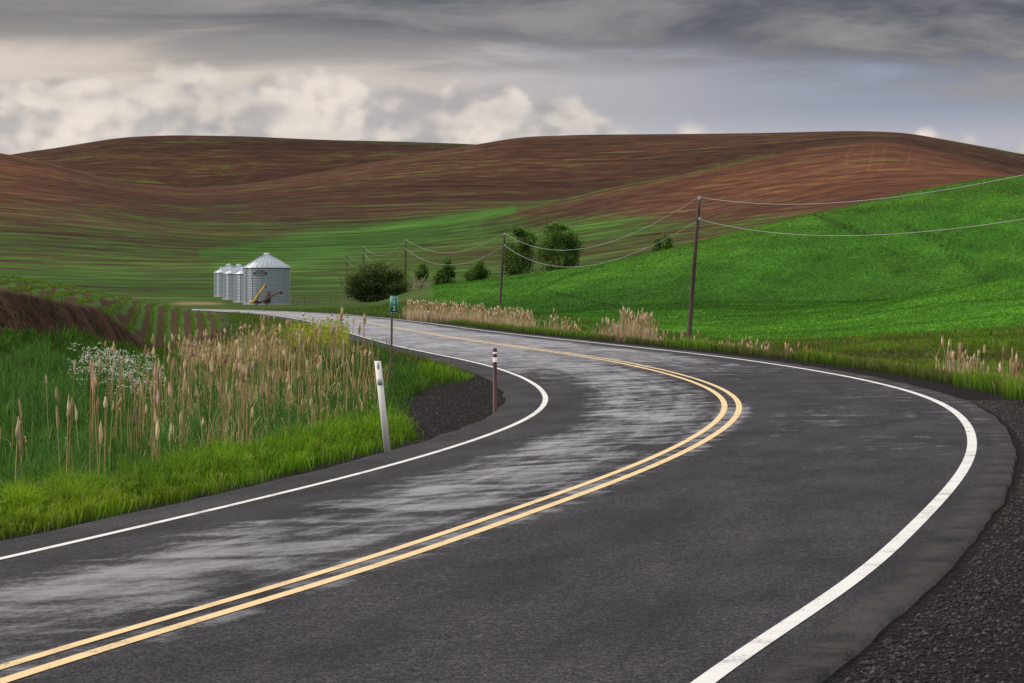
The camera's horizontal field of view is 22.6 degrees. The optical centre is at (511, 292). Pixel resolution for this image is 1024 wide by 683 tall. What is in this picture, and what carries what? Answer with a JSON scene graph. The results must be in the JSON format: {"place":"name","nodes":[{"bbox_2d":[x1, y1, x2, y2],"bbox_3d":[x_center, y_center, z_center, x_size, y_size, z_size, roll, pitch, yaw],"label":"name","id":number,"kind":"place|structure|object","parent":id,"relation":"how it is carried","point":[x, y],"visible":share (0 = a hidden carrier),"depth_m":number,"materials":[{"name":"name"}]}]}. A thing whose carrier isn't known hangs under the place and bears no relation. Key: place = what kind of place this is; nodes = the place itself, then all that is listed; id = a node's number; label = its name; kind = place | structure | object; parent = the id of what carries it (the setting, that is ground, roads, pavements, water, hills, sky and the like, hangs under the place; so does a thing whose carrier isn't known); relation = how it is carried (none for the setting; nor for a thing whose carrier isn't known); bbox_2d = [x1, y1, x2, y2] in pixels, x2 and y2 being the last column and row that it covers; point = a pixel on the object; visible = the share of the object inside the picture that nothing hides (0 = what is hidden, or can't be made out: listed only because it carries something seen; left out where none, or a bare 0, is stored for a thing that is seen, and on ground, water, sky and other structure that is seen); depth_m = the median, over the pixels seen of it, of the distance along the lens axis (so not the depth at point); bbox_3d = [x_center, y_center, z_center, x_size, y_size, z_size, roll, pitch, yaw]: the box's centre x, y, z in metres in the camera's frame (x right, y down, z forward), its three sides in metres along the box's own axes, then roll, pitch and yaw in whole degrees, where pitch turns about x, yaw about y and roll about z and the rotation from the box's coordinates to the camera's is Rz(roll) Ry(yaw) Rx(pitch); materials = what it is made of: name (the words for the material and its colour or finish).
{"place":"outdoors","nodes":[
{"label":"outdoors","id":0,"kind":"place"},
{"bbox_2d":[0,309,1016,682],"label":"asphalt road","id":1,"kind":"structure","parent":0,"point":[788,493],"depth_m":21.21,"materials":[{"name":"grey asphalt"}]},
{"bbox_2d":[0,309,976,682],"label":"road markings","id":2,"kind":"object","parent":1,"relation":"on","point":[726,665],"visible":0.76,"depth_m":20.45,"materials":[{"name":"paint"}]},
{"bbox_2d":[0,131,1023,682],"bbox_3d":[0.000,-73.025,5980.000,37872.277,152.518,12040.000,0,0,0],"label":"ground terrain","id":3,"kind":"structure","parent":0,"point":[172,221],"depth_m":919.59,"materials":[{"name":"green plant"}]},
{"bbox_2d":[2,332,201,420],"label":"bank weeds","id":4,"kind":"object","parent":3,"relation":"on","point":[61,354],"visible":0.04,"depth_m":74.09,"materials":[{"name":"green plant"}]},
{"bbox_2d":[0,273,218,344],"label":"young crop rows","id":5,"kind":"object","parent":3,"relation":"on","point":[107,309],"visible":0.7,"depth_m":130.61,"materials":[{"name":"green plant"}]},
{"bbox_2d":[69,350,167,403],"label":"wildflower stems","id":6,"kind":"object","parent":3,"relation":"on","point":[130,387],"visible":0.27,"depth_m":62.60,"materials":[{"name":"green plant"}]},
{"bbox_2d":[69,342,170,401],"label":"white wildflowers","id":7,"kind":"object","parent":6,"relation":"attached to","point":[127,360],"visible":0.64,"depth_m":64.07,"materials":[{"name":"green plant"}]},
{"bbox_2d":[72,361,165,406],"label":"bank weeds","id":8,"kind":"object","parent":3,"relation":"on","point":[146,396],"visible":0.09,"depth_m":64.44,"materials":[{"name":"green plant"}]},
{"bbox_2d":[0,307,374,484],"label":"cattails","id":9,"kind":"object","parent":3,"relation":"on","point":[243,373],"visible":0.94,"depth_m":55.95,"materials":[{"name":"beige plant"}]},
{"bbox_2d":[159,327,229,356],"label":"bank weeds","id":10,"kind":"object","parent":3,"relation":"on","point":[197,341],"visible":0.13,"depth_m":134.63,"materials":[{"name":"green plant"}]},
{"bbox_2d":[3,338,392,459],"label":"dry reed leaves","id":11,"kind":"object","parent":3,"relation":"on","point":[301,390],"visible":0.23,"depth_m":61.29,"materials":[{"name":"beige plant"}]},
{"bbox_2d":[0,323,420,489],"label":"cattail leaves","id":12,"kind":"object","parent":3,"relation":"on","point":[52,365],"visible":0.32,"depth_m":54.26,"materials":[{"name":"green plant"}]},
{"bbox_2d":[213,264,233,296],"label":"grain bin","id":13,"kind":"object","parent":3,"relation":"on","point":[218,283],"visible":0.38,"depth_m":577.62,"materials":[{"name":"metal"}]},
{"bbox_2d":[171,328,293,368],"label":"dry reed leaves","id":14,"kind":"object","parent":3,"relation":"on","point":[231,360],"visible":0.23,"depth_m":97.07,"materials":[{"name":"beige plant"}]},
{"bbox_2d":[222,264,242,299],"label":"grain bin","id":15,"kind":"object","parent":3,"relation":"on","point":[228,284],"visible":0.39,"depth_m":532.53,"materials":[{"name":"metal"}]},
{"bbox_2d":[0,286,475,539],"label":"roadside grass","id":16,"kind":"structure","parent":3,"relation":"on","point":[27,508],"depth_m":35.13,"materials":[{"name":"green plant"}]},
{"bbox_2d":[233,267,242,301],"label":"grain bin","id":17,"kind":"object","parent":3,"relation":"on","point":[238,286],"visible":0.35,"depth_m":487.69,"materials":[{"name":"metal"}]},
{"bbox_2d":[224,320,287,363],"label":"yellow green bush","id":18,"kind":"object","parent":3,"relation":"on","point":[283,339],"visible":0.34,"depth_m":106.42,"materials":[{"name":"green plant"}]},
{"bbox_2d":[250,284,266,304],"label":"grain auger","id":19,"kind":"object","parent":3,"relation":"on","point":[256,302],"visible":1,"depth_m":435.86,"materials":[{"name":"yellow paint"}]},
{"bbox_2d":[243,253,290,304],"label":"grain bin","id":20,"kind":"object","parent":3,"relation":"on","point":[270,272],"visible":0.92,"depth_m":442.80,"materials":[{"name":"metal"}]},
{"bbox_2d":[259,291,282,304],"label":"grain auger","id":21,"kind":"object","parent":3,"relation":"on","point":[266,302],"visible":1,"depth_m":436.86,"materials":[{"name":"orange paint"}]},
{"bbox_2d":[287,313,349,350],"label":"yellow green bush","id":22,"kind":"object","parent":3,"relation":"on","point":[326,335],"visible":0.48,"depth_m":95.37,"materials":[{"name":"green plant"}]},
{"bbox_2d":[292,296,356,303],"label":"wire fence","id":23,"kind":"object","parent":3,"relation":"on","point":[305,299],"visible":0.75,"depth_m":446.95,"materials":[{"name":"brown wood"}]},
{"bbox_2d":[346,253,347,295],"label":"utility pole","id":24,"kind":"object","parent":3,"relation":"on","point":[347,272],"visible":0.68,"depth_m":589.92,"materials":[{"name":"brown wood"}]},
{"bbox_2d":[336,259,411,302],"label":"willow bush","id":25,"kind":"object","parent":3,"relation":"on","point":[370,284],"visible":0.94,"depth_m":343.64,"materials":[{"name":"green plant"}]},
{"bbox_2d":[374,361,390,452],"bbox_3d":[-1.823,1.688,36.197,0.246,1.431,0.023,0,0,0],"label":"delineator post","id":26,"kind":"object","parent":3,"relation":"on","point":[382,406],"visible":0.88,"depth_m":36.19,"materials":[{"name":"white plastic"}]},
{"bbox_2d":[390,296,397,377],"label":"milepost sign","id":27,"kind":"object","parent":3,"relation":"on","point":[393,304],"visible":0.99,"depth_m":67.97,"materials":[{"name":"green metal"}]},
{"bbox_2d":[404,239,406,285],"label":"utility pole","id":28,"kind":"object","parent":3,"relation":"on","point":[405,254],"visible":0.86,"depth_m":365.91,"materials":[{"name":"brown wood"}]},
{"bbox_2d":[410,234,502,252],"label":"power line","id":29,"kind":"object","parent":28,"relation":"attached to","point":[460,251],"visible":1,"depth_m":313.58,"materials":[{"name":"metal"}]},
{"bbox_2d":[326,369,500,466],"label":"gravel","id":30,"kind":"structure","parent":3,"relation":"on","point":[437,414],"depth_m":52.78,"materials":[{"name":"grey gravel"}]},
{"bbox_2d":[412,262,428,287],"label":"young tree","id":31,"kind":"object","parent":3,"relation":"on","point":[421,271],"visible":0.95,"depth_m":399.61,"materials":[{"name":"green plant"}]},
{"bbox_2d":[407,272,433,289],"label":"dead shrub","id":32,"kind":"object","parent":3,"relation":"on","point":[418,284],"visible":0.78,"depth_m":351.88,"materials":[{"name":"grey plant"}]},
{"bbox_2d":[431,257,458,284],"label":"young tree","id":33,"kind":"object","parent":3,"relation":"on","point":[447,271],"visible":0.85,"depth_m":419.55,"materials":[{"name":"green plant"}]},
{"bbox_2d":[461,259,491,281],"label":"young tree","id":34,"kind":"object","parent":3,"relation":"on","point":[479,270],"visible":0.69,"depth_m":429.47,"materials":[{"name":"green plant"}]},
{"bbox_2d":[493,348,496,412],"bbox_3d":[-0.327,1.740,49.000,0.085,1.337,0.085,0,0,0],"label":"marker post","id":35,"kind":"object","parent":3,"relation":"on","point":[494,380],"visible":0.91,"depth_m":48.97,"materials":[{"name":"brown plastic"}]},
{"bbox_2d":[499,233,504,303],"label":"utility pole","id":36,"kind":"object","parent":3,"relation":"on","point":[501,282],"visible":0.88,"depth_m":279.89,"materials":[{"name":"brown wood"}]},
{"bbox_2d":[497,225,541,275],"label":"bush","id":37,"kind":"object","parent":3,"relation":"on","point":[515,260],"visible":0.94,"depth_m":454.19,"materials":[{"name":"green plant"}]},
{"bbox_2d":[228,301,840,350],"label":"distant verge grass","id":38,"kind":"structure","parent":3,"relation":"on","point":[248,318],"depth_m":202.29,"materials":[{"name":"green plant"}]},
{"bbox_2d":[526,220,586,270],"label":"bush","id":39,"kind":"object","parent":3,"relation":"on","point":[564,245],"visible":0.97,"depth_m":449.19,"materials":[{"name":"green plant"}]},
{"bbox_2d":[650,232,675,251],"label":"round tree","id":40,"kind":"object","parent":3,"relation":"on","point":[665,244],"visible":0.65,"depth_m":439.34,"materials":[{"name":"green plant"}]},
{"bbox_2d":[687,196,700,340],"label":"utility pole","id":41,"kind":"object","parent":3,"relation":"on","point":[691,303],"visible":0.88,"depth_m":153.90,"materials":[{"name":"brown wood"}]},
{"bbox_2d":[507,222,694,266],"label":"power line","id":42,"kind":"object","parent":41,"relation":"attached to","point":[615,259],"visible":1,"depth_m":189.49,"materials":[{"name":"metal"}]},
{"bbox_2d":[506,198,696,249],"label":"power line","id":43,"kind":"object","parent":41,"relation":"attached to","point":[617,239],"visible":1,"depth_m":186.64,"materials":[{"name":"metal"}]},
{"bbox_2d":[701,175,1022,204],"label":"power line","id":44,"kind":"object","parent":41,"relation":"attached to","point":[875,199],"visible":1,"depth_m":107.97,"materials":[{"name":"metal"}]},
{"bbox_2d":[399,305,1016,376],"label":"dry reed leaves","id":45,"kind":"object","parent":3,"relation":"on","point":[415,316],"visible":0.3,"depth_m":159.99,"materials":[{"name":"beige plant"}]},
{"bbox_2d":[406,299,1022,379],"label":"cattails","id":46,"kind":"object","parent":3,"relation":"on","point":[1013,367],"visible":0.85,"depth_m":112.01,"materials":[{"name":"beige plant"}]},
{"bbox_2d":[433,176,1023,343],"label":"wheat field crop","id":47,"kind":"object","parent":3,"relation":"on","point":[787,308],"visible":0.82,"depth_m":259.95,"materials":[{"name":"green plant"}]},
{"bbox_2d":[453,318,1023,401],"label":"verge grass","id":48,"kind":"structure","parent":3,"relation":"on","point":[852,352],"depth_m":114.19,"materials":[{"name":"green plant"}]},
{"bbox_3d":[22.300,-1.585,40.000,0.310,9.629,0.310,0,0,0],"label":"utility pole","id":49,"kind":"object","parent":3,"relation":"on","visible":0},
{"bbox_2d":[700,219,1022,235],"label":"power line","id":50,"kind":"object","parent":49,"relation":"attached to","point":[878,234],"visible":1,"depth_m":111.56,"materials":[{"name":"metal"}]},
{"bbox_2d":[0,0,1023,154],"label":"sky","id":51,"kind":"structure","parent":0,"point":[73,72],"materials":[{"name":"grey"}]},
{"bbox_2d":[836,399,1023,682],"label":"gravel","id":52,"kind":"structure","parent":0,"point":[982,605],"depth_m":16.08,"materials":[{"name":"grey gravel"}]}
]}

